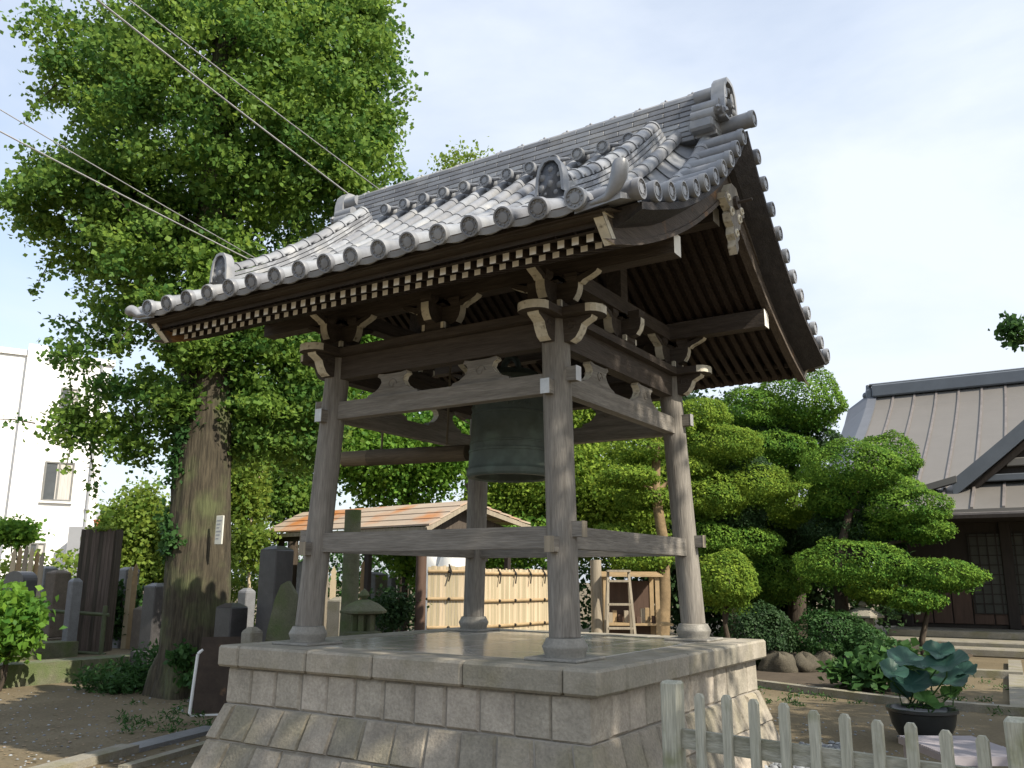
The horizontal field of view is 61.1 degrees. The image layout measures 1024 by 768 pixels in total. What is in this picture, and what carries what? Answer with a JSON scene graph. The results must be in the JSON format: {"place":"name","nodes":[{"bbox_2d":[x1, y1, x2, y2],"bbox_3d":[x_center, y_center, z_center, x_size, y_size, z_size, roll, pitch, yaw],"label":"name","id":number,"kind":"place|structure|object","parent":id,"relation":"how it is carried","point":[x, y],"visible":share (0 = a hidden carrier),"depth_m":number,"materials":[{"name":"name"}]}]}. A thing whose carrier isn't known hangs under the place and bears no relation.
{"place":"outdoors","nodes":[
{"label":"outdoors","id":0,"kind":"place"},
{"bbox_2d":[0,343,115,577],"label":"white building","id":1,"kind":"structure","parent":0,"point":[36,485],"depth_m":33.01,"materials":[{"name":"paint"}]},
{"bbox_2d":[28,543,45,557],"bbox_3d":[-17.716,6.209,32.364,0.650,0.570,0.117,8,-15,-31],"label":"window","id":2,"kind":"structure","parent":1,"relation":"in","point":[42,546],"depth_m":32.43,"materials":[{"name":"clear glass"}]},
{"bbox_2d":[39,461,74,503],"bbox_3d":[-17.334,3.760,33.148,1.120,1.570,0.117,8,-15,-31],"label":"window","id":3,"kind":"structure","parent":1,"relation":"in","point":[57,487],"depth_m":33.15,"materials":[{"name":"beige glass"}]},
{"bbox_2d":[56,387,78,425],"bbox_3d":[-17.287,0.903,33.809,0.700,1.520,0.117,8,-15,-31],"label":"window","id":4,"kind":"structure","parent":1,"relation":"in","point":[74,390],"depth_m":33.90,"materials":[{"name":"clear glass"}]},
{"bbox_2d":[0,109,254,257],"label":"power line","id":5,"kind":"object","parent":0,"point":[121,181],"visible":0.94,"depth_m":10.60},
{"bbox_2d":[0,131,264,267],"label":"power line","id":6,"kind":"object","parent":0,"point":[119,193],"visible":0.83,"depth_m":10.42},
{"bbox_2d":[2,619,326,662],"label":"graveyard terrace ground","id":7,"kind":"structure","parent":0,"point":[116,651],"depth_m":15.44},
{"bbox_2d":[39,598,109,654],"bbox_3d":[-7.784,4.362,15.309,1.304,1.320,0.078,0,-13,0],"label":"rail fence","id":8,"kind":"object","parent":7,"relation":"on","point":[104,614],"visible":0.27,"depth_m":15.32,"materials":[{"name":"green wood"}]},
{"bbox_2d":[76,525,123,651],"bbox_3d":[-7.733,3.899,16.114,0.707,2.575,0.477,-2,-13,11],"label":"plank bundle","id":9,"kind":"object","parent":7,"relation":"on","point":[99,561],"visible":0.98,"depth_m":16.05,"materials":[{"name":"brown wood"}]},
{"bbox_2d":[113,579,143,644],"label":"leafy bush","id":10,"kind":"object","parent":7,"relation":"on","point":[118,623],"visible":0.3,"depth_m":16.81,"materials":[{"name":"green plant"}]},
{"bbox_2d":[96,0,347,193],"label":"power line","id":11,"kind":"object","parent":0,"point":[164,52],"visible":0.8,"depth_m":9.61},
{"bbox_2d":[129,0,378,189],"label":"power line","id":12,"kind":"object","parent":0,"point":[247,90],"visible":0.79,"depth_m":10.12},
{"bbox_2d":[125,77,829,663],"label":"bell tower","id":13,"kind":"structure","parent":0,"point":[619,275],"depth_m":7.53,"materials":[{"name":"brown wood"}]},
{"bbox_2d":[340,366,469,466],"bbox_3d":[-1.111,0.231,9.002,1.635,1.250,0.172,-8,-15,32],"label":"striking log","id":14,"kind":"object","parent":13,"relation":"hanging from","point":[412,455],"visible":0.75,"depth_m":8.77,"materials":[{"name":"brown wood"}]},
{"bbox_2d":[466,356,544,482],"bbox_3d":[-0.013,0.179,8.293,0.824,1.448,0.824,-8,-15,32],"label":"temple bell","id":15,"kind":"object","parent":13,"relation":"hanging from","point":[506,444],"visible":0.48,"depth_m":7.91,"materials":[{"name":"green metal"}]},
{"bbox_2d":[0,581,1023,767],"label":"ground","id":16,"kind":"structure","parent":0,"point":[104,707],"depth_m":10.12,"materials":[{"name":"soil"}]},
{"bbox_2d":[15,547,22,570],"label":"memorial plank","id":17,"kind":"object","parent":16,"relation":"on","point":[19,561],"visible":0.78,"depth_m":17.33,"materials":[{"name":"brown wood"}]},
{"bbox_2d":[3,571,37,596],"bbox_3d":[-8.556,4.090,14.959,0.806,1.690,0.325,-8,-15,32],"label":"gravestone","id":18,"kind":"object","parent":16,"relation":"on","point":[30,578],"visible":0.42,"depth_m":14.99,"materials":[{"name":"stone"}]},
{"bbox_2d":[21,546,28,570],"bbox_3d":[-9.675,4.290,17.065,0.100,2.210,0.016,0,-13,0],"label":"memorial plank","id":19,"kind":"object","parent":16,"relation":"on","point":[25,560],"visible":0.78,"depth_m":17.23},
{"bbox_2d":[0,513,54,568],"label":"leafy bush","id":20,"kind":"object","parent":16,"relation":"on","point":[16,534],"visible":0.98,"depth_m":21.43,"materials":[{"name":"green plant"}]},
{"bbox_2d":[27,547,34,571],"bbox_3d":[-9.558,4.309,17.061,0.100,2.171,0.016,0,-13,0],"label":"memorial plank","id":21,"kind":"object","parent":16,"relation":"on","point":[30,562],"visible":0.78,"depth_m":17.23,"materials":[{"name":"brown wood"}]},
{"bbox_2d":[0,579,67,691],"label":"leafy bush","id":22,"kind":"object","parent":16,"relation":"on","point":[24,613],"visible":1,"depth_m":12.41,"materials":[{"name":"green plant"}]},
{"bbox_2d":[36,552,44,600],"bbox_3d":[-9.292,4.337,16.952,0.100,2.072,0.016,0,-13,0],"label":"memorial plank","id":23,"kind":"object","parent":16,"relation":"on","point":[40,570],"visible":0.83,"depth_m":17.08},
{"bbox_2d":[13,640,78,660],"bbox_3d":[-7.937,4.597,14.533,0.500,0.520,1.071,-9,-15,35],"label":"kerb stone","id":24,"kind":"object","parent":16,"relation":"on","point":[58,649],"visible":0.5,"depth_m":14.57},
{"bbox_2d":[40,566,57,596],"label":"gravestone","id":25,"kind":"object","parent":16,"relation":"on","point":[46,569],"visible":0.15,"depth_m":19.34,"materials":[{"name":"stone"}]},
{"bbox_2d":[41,570,70,640],"bbox_3d":[-9.180,4.614,17.403,0.680,1.728,0.680,-8,-15,32],"label":"gravestone","id":26,"kind":"object","parent":16,"relation":"on","point":[56,582],"visible":0.34,"depth_m":17.34,"materials":[{"name":"grey stone"}]},
{"bbox_2d":[0,654,129,687],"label":"kerb stone","id":27,"kind":"object","parent":16,"relation":"on","point":[36,672],"visible":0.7,"depth_m":13.30,"materials":[{"name":"stone"}]},
{"bbox_2d":[62,578,82,640],"bbox_3d":[-7.647,4.171,15.044,0.225,1.577,0.300,-8,-15,32],"label":"gravestone","id":28,"kind":"object","parent":16,"relation":"on","point":[72,605],"visible":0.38,"depth_m":15.04,"materials":[{"name":"stone"}]},
{"bbox_2d":[64,527,92,576],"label":"garden wall","id":29,"kind":"structure","parent":16,"relation":"on","point":[74,536],"depth_m":32.10,"materials":[{"name":"grey paint"}]},
{"bbox_2d":[29,744,138,767],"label":"kerb stone","id":30,"kind":"object","parent":16,"relation":"on","point":[95,757],"visible":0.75,"depth_m":7.64,"materials":[{"name":"concrete"}]},
{"bbox_2d":[0,689,215,765],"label":"leaf litter","id":31,"kind":"object","parent":16,"relation":"on","point":[121,762],"visible":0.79,"depth_m":9.00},
{"bbox_2d":[63,637,158,695],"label":"fern bank","id":32,"kind":"structure","parent":16,"relation":"on","point":[126,681],"depth_m":12.42,"materials":[{"name":"green plant"}]},
{"bbox_2d":[73,472,170,588],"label":"broadleaf tree","id":33,"kind":"object","parent":16,"relation":"on","point":[131,515],"visible":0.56,"depth_m":20.22,"materials":[{"name":"green plant"}]},
{"bbox_2d":[112,567,139,647],"bbox_3d":[-7.597,4.504,17.019,0.600,1.791,0.600,-8,-15,32],"label":"gravestone","id":34,"kind":"object","parent":16,"relation":"on","point":[123,573],"visible":0.22,"depth_m":16.99,"materials":[{"name":"stone"}]},
{"bbox_2d":[120,566,132,648],"bbox_3d":[-7.386,4.411,16.630,0.100,1.806,0.016,0,-13,0],"label":"memorial plank","id":35,"kind":"object","parent":16,"relation":"on","point":[126,606],"visible":0.88,"depth_m":16.65,"materials":[{"name":"brown wood"}]},
{"bbox_2d":[0,546,258,625],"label":"hedge","id":36,"kind":"object","parent":16,"relation":"on","point":[68,559],"visible":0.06,"depth_m":22.65,"materials":[{"name":"green plant"}]},
{"bbox_2d":[125,563,137,648],"bbox_3d":[-7.249,4.362,16.539,0.100,1.862,0.016,0,-13,0],"label":"memorial plank","id":37,"kind":"object","parent":16,"relation":"on","point":[133,595],"visible":0.85,"depth_m":16.57,"materials":[{"name":"brown wood"}]},
{"bbox_2d":[129,606,141,649],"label":"gravestone","id":38,"kind":"object","parent":16,"relation":"on","point":[135,629],"visible":0.11,"depth_m":16.26,"materials":[{"name":"grey stone"}]},
{"bbox_2d":[130,583,163,671],"bbox_3d":[-5.963,4.085,14.450,0.640,1.503,0.640,-8,-15,32],"label":"gravestone","id":39,"kind":"object","parent":16,"relation":"on","point":[150,624],"visible":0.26,"depth_m":14.35,"materials":[{"name":"stone"}]},
{"bbox_2d":[118,741,204,767],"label":"kerb stone","id":40,"kind":"object","parent":16,"relation":"on","point":[164,756],"visible":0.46,"depth_m":7.77,"materials":[{"name":"concrete"}]},
{"bbox_2d":[130,725,210,752],"bbox_3d":[-3.408,3.577,8.752,0.250,0.050,1.276,-4,-13,18],"label":"kerb stone","id":41,"kind":"object","parent":16,"relation":"on","point":[167,739],"visible":0.57,"depth_m":8.67,"materials":[{"name":"stone"}]},
{"bbox_2d":[0,0,428,699],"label":"ginkgo tree","id":42,"kind":"object","parent":16,"relation":"on","point":[218,404],"visible":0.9,"depth_m":12.84,"materials":[{"name":"green plant"}]},
{"bbox_2d":[214,515,224,544],"bbox_3d":[-4.120,2.056,12.221,0.150,0.400,0.026,-8,-15,32],"label":"sign","id":43,"kind":"object","parent":42,"relation":"attached to","point":[219,529],"visible":1,"depth_m":12.21,"materials":[{"name":"paper"}]},
{"bbox_2d":[188,637,240,716],"bbox_3d":[-3.541,3.524,10.459,0.620,0.916,0.109,4,-13,-17],"label":"framed board","id":44,"kind":"object","parent":16,"relation":"on","point":[209,686],"visible":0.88,"depth_m":10.42,"materials":[{"name":"wood"}]},
{"bbox_2d":[214,603,247,636],"bbox_3d":[-3.814,3.601,11.692,0.432,1.262,0.405,-8,-15,32],"label":"gravestone","id":45,"kind":"object","parent":16,"relation":"on","point":[230,619],"visible":0.31,"depth_m":11.67,"materials":[{"name":"stone"}]},
{"bbox_2d":[238,588,255,626],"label":"gravestone","id":46,"kind":"object","parent":16,"relation":"on","point":[246,596],"visible":0.23,"depth_m":13.51,"materials":[{"name":"stone"}]},
{"bbox_2d":[241,627,262,642],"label":"gravestone","id":47,"kind":"object","parent":16,"relation":"on","point":[251,634],"visible":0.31,"depth_m":10.42,"materials":[{"name":"stone"}]},
{"bbox_2d":[231,455,281,587],"bbox_3d":[-5.194,3.156,16.657,1.578,4.391,1.471,4,-13,-18],"label":"bamboo clump","id":48,"kind":"object","parent":16,"relation":"on","point":[249,490],"visible":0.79,"depth_m":16.61,"materials":[{"name":"green plant"}]},
{"bbox_2d":[255,546,293,641],"bbox_3d":[-3.246,3.230,11.775,0.792,2.029,0.792,-8,-15,32],"label":"gravestone","id":49,"kind":"object","parent":16,"relation":"on","point":[276,568],"visible":0.22,"depth_m":11.76,"materials":[{"name":"stone"}]},
{"bbox_2d":[265,581,297,641],"bbox_3d":[-2.839,3.219,10.651,0.490,1.563,0.280,0,-13,0],"label":"natural stele","id":50,"kind":"object","parent":16,"relation":"on","point":[282,620],"visible":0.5,"depth_m":10.65,"materials":[{"name":"stone"}]},
{"bbox_2d":[231,370,366,589],"bbox_3d":[-4.976,2.330,19.530,3.256,7.265,3.692,-8,-15,32],"label":"broadleaf tree","id":51,"kind":"object","parent":16,"relation":"on","point":[291,499],"visible":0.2,"depth_m":18.93,"materials":[{"name":"green plant"}]},
{"bbox_2d":[296,561,302,596],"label":"gravestone","id":52,"kind":"object","parent":16,"relation":"on","point":[299,569],"visible":0.02,"depth_m":16.50,"materials":[{"name":"stone"}]},
{"bbox_2d":[232,530,414,630],"bbox_3d":[-5.401,5.567,24.561,7.786,3.240,2.216,1,-13,-5],"label":"hedge","id":53,"kind":"object","parent":16,"relation":"on","point":[339,556],"visible":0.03,"depth_m":24.57,"materials":[{"name":"green plant"}]},
{"bbox_2d":[322,570,328,628],"bbox_3d":[-3.251,4.011,14.982,0.100,1.906,0.016,0,-13,0],"label":"memorial plank","id":54,"kind":"object","parent":16,"relation":"on","point":[325,613],"visible":0.22,"depth_m":15.01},
{"bbox_2d":[329,567,336,598],"bbox_3d":[-3.074,4.019,14.776,0.100,1.801,0.016,0,-13,0],"label":"memorial plank","id":55,"kind":"object","parent":16,"relation":"on","point":[333,585],"visible":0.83,"depth_m":14.90,"materials":[{"name":"brown wood"}]},
{"bbox_2d":[326,597,340,636],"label":"gravestone","id":56,"kind":"object","parent":16,"relation":"on","point":[333,616],"visible":0.17,"depth_m":13.89,"materials":[{"name":"stone"}]},
{"bbox_2d":[339,509,360,635],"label":"stone pillar","id":57,"kind":"structure","parent":16,"relation":"on","point":[350,580],"depth_m":11.83,"materials":[{"name":"stone"}]},
{"bbox_2d":[359,560,364,599],"bbox_3d":[-2.851,4.325,16.450,0.100,1.938,0.016,0,-13,0],"label":"memorial plank","id":58,"kind":"object","parent":16,"relation":"on","point":[362,577],"visible":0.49,"depth_m":16.58,"materials":[{"name":"brown wood"}]},
{"bbox_2d":[340,588,386,635],"bbox_3d":[-1.922,3.377,11.129,0.636,1.473,0.551,-8,-15,32],"label":"stone lantern","id":59,"kind":"object","parent":16,"relation":"on","point":[364,610],"visible":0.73,"depth_m":11.09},
{"bbox_2d":[371,572,387,632],"bbox_3d":[-2.935,4.864,18.378,0.800,1.726,0.800,-8,-15,32],"label":"gravestone","id":60,"kind":"object","parent":16,"relation":"on","point":[375,583],"visible":0.12,"depth_m":18.32,"materials":[{"name":"stone"}]},
{"bbox_2d":[314,334,469,631],"bbox_3d":[-2.749,1.922,20.581,5.491,8.539,4.130,-2,-13,8],"label":"broadleaf tree","id":61,"kind":"object","parent":16,"relation":"on","point":[385,485],"visible":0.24,"depth_m":19.81,"materials":[{"name":"green plant"}]},
{"bbox_2d":[359,583,431,632],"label":"bush","id":62,"kind":"object","parent":16,"relation":"on","point":[399,613],"visible":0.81,"depth_m":12.13,"materials":[{"name":"green plant"}]},
{"bbox_2d":[264,501,529,631],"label":"garden shed","id":63,"kind":"structure","parent":16,"relation":"on","point":[444,515],"depth_m":15.54,"materials":[{"name":"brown wood"}]},
{"bbox_2d":[414,556,426,629],"bbox_3d":[-1.282,3.295,12.070,0.145,2.050,0.145,-8,-15,32],"label":"wooden post","id":64,"kind":"object","parent":16,"relation":"on","point":[420,589],"visible":0.32,"depth_m":12.10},
{"bbox_2d":[425,557,464,629],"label":"wall","id":65,"kind":"structure","parent":16,"relation":"on","point":[444,561],"depth_m":13.74,"materials":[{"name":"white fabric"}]},
{"bbox_2d":[426,564,464,629],"bbox_3d":[-0.920,3.429,12.194,0.561,1.766,0.145,3,-13,-10],"label":"bamboo fence","id":66,"kind":"object","parent":16,"relation":"on","point":[445,584],"visible":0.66,"depth_m":12.27,"materials":[{"name":"wood"}]},
{"bbox_2d":[418,135,494,495],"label":"distant tree","id":67,"kind":"object","parent":16,"relation":"on","point":[467,155],"visible":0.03,"depth_m":28.82,"materials":[{"name":"green plant"}]},
{"bbox_2d":[372,506,546,592],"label":"broadleaf tree","id":68,"kind":"object","parent":16,"relation":"on","point":[401,564],"visible":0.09,"depth_m":17.14,"materials":[{"name":"green plant"}]},
{"bbox_2d":[191,627,779,767],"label":"stone platform","id":69,"kind":"structure","parent":16,"relation":"on","point":[437,698],"depth_m":6.37,"materials":[{"name":"stone"}]},
{"bbox_2d":[0,689,1003,767],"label":"grit","id":70,"kind":"object","parent":16,"relation":"on","point":[198,740],"visible":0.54,"depth_m":9.13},
{"bbox_2d":[484,567,548,629],"bbox_3d":[0.133,3.716,13.386,0.145,1.736,2.722,-8,-15,33],"label":"bamboo fence","id":71,"kind":"object","parent":16,"relation":"on","point":[516,599],"visible":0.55,"depth_m":13.36,"materials":[{"name":"wood"}]},
{"bbox_2d":[439,401,671,578],"bbox_3d":[1.346,2.775,21.183,6.154,7.179,5.496,-8,-15,32],"label":"broadleaf tree","id":72,"kind":"object","parent":16,"relation":"on","point":[595,504],"visible":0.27,"depth_m":20.06,"materials":[{"name":"green plant"}]},
{"bbox_2d":[111,675,1010,733],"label":"weeds","id":73,"kind":"object","parent":16,"relation":"on","point":[170,730],"visible":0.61,"depth_m":10.38,"materials":[{"name":"green plant"}]},
{"bbox_2d":[409,557,718,636],"bbox_3d":[1.501,5.547,23.837,9.526,3.041,2.857,0,-13,2],"label":"hedge","id":74,"kind":"object","parent":16,"relation":"on","point":[585,625],"visible":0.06,"depth_m":23.38,"materials":[{"name":"green plant"}]},
{"bbox_2d":[590,560,602,632],"bbox_3d":[1.242,3.542,12.735,0.187,1.883,0.186,-8,-15,32],"label":"wooden post","id":75,"kind":"object","parent":16,"relation":"on","point":[596,599],"visible":0.6,"depth_m":12.76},
{"bbox_2d":[603,570,635,633],"bbox_3d":[1.553,3.574,12.524,0.516,1.743,0.809,0,-13,0],"label":"stepladder","id":76,"kind":"object","parent":16,"relation":"on","point":[631,628],"visible":0.61,"depth_m":12.56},
{"bbox_2d":[601,571,673,634],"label":"wood store","id":77,"kind":"structure","parent":16,"relation":"on","point":[643,594],"depth_m":15.08,"materials":[{"name":"brown wood"}]},
{"bbox_2d":[592,401,714,635],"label":"garden pine","id":78,"kind":"object","parent":16,"relation":"on","point":[655,502],"visible":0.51,"depth_m":17.21,"materials":[{"name":"green plant"}]},
{"bbox_2d":[618,388,747,623],"bbox_3d":[5.382,3.714,26.927,5.791,7.898,5.565,-8,-15,32],"label":"distant tree","id":79,"kind":"object","parent":16,"relation":"on","point":[690,396],"visible":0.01,"depth_m":26.57,"materials":[{"name":"green plant"}]},
{"bbox_2d":[699,547,762,637],"bbox_3d":[3.481,3.718,14.044,1.090,2.138,1.101,-8,-15,32],"label":"clipped shrub","id":80,"kind":"object","parent":16,"relation":"on","point":[728,596],"visible":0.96,"depth_m":13.89,"materials":[{"name":"green plant"}]},
{"bbox_2d":[671,397,799,637],"bbox_3d":[4.571,2.933,17.802,2.570,5.439,2.662,-8,-15,32],"label":"cloud pruned pine","id":81,"kind":"object","parent":16,"relation":"on","point":[719,503],"visible":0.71,"depth_m":17.49,"materials":[{"name":"green plant"}]},
{"bbox_2d":[631,413,923,641],"bbox_3d":[5.879,3.500,22.674,6.739,6.595,7.483,6,-14,-25],"label":"hedge tree","id":82,"kind":"object","parent":16,"relation":"on","point":[823,598],"visible":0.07,"depth_m":21.09,"materials":[{"name":"green plant"}]},
{"bbox_2d":[757,679,907,704],"bbox_3d":[4.433,4.399,12.416,0.160,0.100,2.538,9,-15,-33],"label":"kerb stone","id":83,"kind":"object","parent":16,"relation":"on","point":[856,695],"visible":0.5,"depth_m":12.15,"materials":[{"name":"concrete"}]},
{"bbox_2d":[660,680,1023,767],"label":"picket fence","id":84,"kind":"object","parent":16,"relation":"on","point":[678,738],"visible":1,"depth_m":4.38,"materials":[{"name":"grey wood"}]},
{"bbox_2d":[885,703,959,735],"bbox_3d":[4.213,3.490,8.888,0.690,0.330,0.690,-8,-15,32],"label":"plant pot","id":85,"kind":"object","parent":16,"relation":"on","point":[934,723],"visible":0.75,"depth_m":8.66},
{"bbox_2d":[879,640,977,711],"bbox_3d":[4.352,3.042,9.055,0.875,0.719,0.826,-8,-15,32],"label":"lotus plant","id":86,"kind":"object","parent":85,"relation":"on","point":[945,664],"visible":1,"depth_m":9.04,"materials":[{"name":"green plant"}]},
{"bbox_2d":[827,367,1023,650],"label":"temple hall","id":87,"kind":"structure","parent":16,"relation":"on","point":[965,432],"depth_m":22.09,"materials":[{"name":"metal"}]},
{"bbox_2d":[967,533,1023,614],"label":"lattice door","id":88,"kind":"structure","parent":87,"relation":"in","point":[984,550],"depth_m":21.52,"materials":[{"name":"wood"}]},
{"bbox_2d":[944,700,1023,715],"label":"kerb stone","id":89,"kind":"object","parent":16,"relation":"on","point":[977,707],"visible":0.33,"depth_m":10.81,"materials":[{"name":"concrete"}]},
{"bbox_2d":[954,646,1023,658],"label":"entrance step","id":90,"kind":"object","parent":16,"relation":"on","point":[998,652],"visible":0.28,"depth_m":18.60,"materials":[{"name":"concrete"}]},
{"bbox_2d":[968,669,1022,678],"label":"kerb stone","id":91,"kind":"object","parent":16,"relation":"on","point":[992,673],"visible":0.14,"depth_m":14.67,"materials":[{"name":"stone"}]},
{"bbox_2d":[988,311,1023,352],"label":"shade tree","id":92,"kind":"object","parent":16,"relation":"on","point":[1012,326],"visible":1,"depth_m":8.51,"materials":[{"name":"green plant"}]},
{"bbox_2d":[1008,660,1023,705],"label":"stone post","id":93,"kind":"object","parent":16,"relation":"on","point":[1016,689],"visible":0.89,"depth_m":13.10,"materials":[{"name":"stone"}]},
{"bbox_2d":[0,0,1023,582],"label":"sky","id":94,"kind":"structure","parent":0,"point":[888,135],"materials":[{"name":"white"}]},
{"bbox_2d":[765,741,840,767],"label":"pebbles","id":95,"kind":"object","parent":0,"point":[831,744],"visible":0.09,"depth_m":8.44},
{"bbox_2d":[756,651,972,696],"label":"garden bed ground","id":96,"kind":"structure","parent":0,"point":[809,679],"depth_m":13.86,"materials":[{"name":"soil"}]},
{"bbox_2d":[718,599,799,667],"bbox_3d":[4.488,4.593,15.866,1.480,1.290,1.477,-8,-15,32],"label":"clipped shrub","id":97,"kind":"object","parent":96,"relation":"on","point":[779,643],"visible":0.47,"depth_m":15.58,"materials":[{"name":"green plant"}]},
{"bbox_2d":[758,650,799,672],"bbox_3d":[4.675,4.910,15.136,0.708,0.509,0.539,-8,-15,32],"label":"edging rock","id":98,"kind":"object","parent":96,"relation":"on","point":[778,661],"visible":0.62,"depth_m":14.99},
{"bbox_2d":[715,368,857,645],"bbox_3d":[6.426,2.911,20.891,3.555,6.854,3.808,-8,-15,32],"label":"cloud pruned pine","id":99,"kind":"object","parent":96,"relation":"on","point":[787,427],"visible":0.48,"depth_m":20.48,"materials":[{"name":"green plant"}]},
{"bbox_2d":[794,651,820,672],"bbox_3d":[5.078,4.914,15.118,0.605,0.505,0.574,-8,-15,32],"label":"edging rock","id":100,"kind":"object","parent":96,"relation":"on","point":[806,662],"visible":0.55,"depth_m":14.96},
{"bbox_2d":[814,648,836,671],"bbox_3d":[5.490,4.930,15.179,0.588,0.596,0.555,-8,-15,32],"label":"edging rock","id":101,"kind":"object","parent":96,"relation":"on","point":[823,655],"visible":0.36,"depth_m":15.10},
{"bbox_2d":[786,606,879,657],"bbox_3d":[5.862,4.649,15.886,1.660,1.142,1.703,-8,-15,32],"label":"clipped shrub","id":102,"kind":"object","parent":96,"relation":"on","point":[836,648],"visible":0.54,"depth_m":15.55,"materials":[{"name":"green plant"}]},
{"bbox_2d":[844,601,883,640],"bbox_3d":[6.497,4.619,15.984,0.737,1.249,0.638,-8,-15,32],"label":"stone lantern","id":103,"kind":"object","parent":96,"relation":"on","point":[868,615],"visible":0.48,"depth_m":15.91,"materials":[{"name":"stone"}]},
{"bbox_2d":[844,623,891,658],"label":"clipped shrub","id":104,"kind":"object","parent":96,"relation":"on","point":[871,631],"visible":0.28,"depth_m":15.03,"materials":[{"name":"green plant"}]},
{"bbox_2d":[815,636,930,692],"bbox_3d":[5.368,4.144,12.724,1.853,0.886,1.355,4,-13,-15],"label":"ground ivy","id":105,"kind":"object","parent":96,"relation":"on","point":[862,670],"visible":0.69,"depth_m":12.46,"materials":[{"name":"green plant"}]},
{"bbox_2d":[791,429,958,641],"bbox_3d":[7.072,3.119,17.076,3.086,4.759,3.628,-8,-15,32],"label":"cloud pruned pine","id":106,"kind":"object","parent":96,"relation":"on","point":[853,510],"visible":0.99,"depth_m":17.00,"materials":[{"name":"green plant"}]},
{"bbox_2d":[842,556,992,655],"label":"cloud pruned pine","id":107,"kind":"object","parent":96,"relation":"on","point":[931,585],"visible":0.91,"depth_m":15.77,"materials":[{"name":"green plant"}]},
{"bbox_2d":[898,735,1007,767],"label":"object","id":108,"kind":"object","parent":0,"point":[965,753],"visible":0.45,"depth_m":6.72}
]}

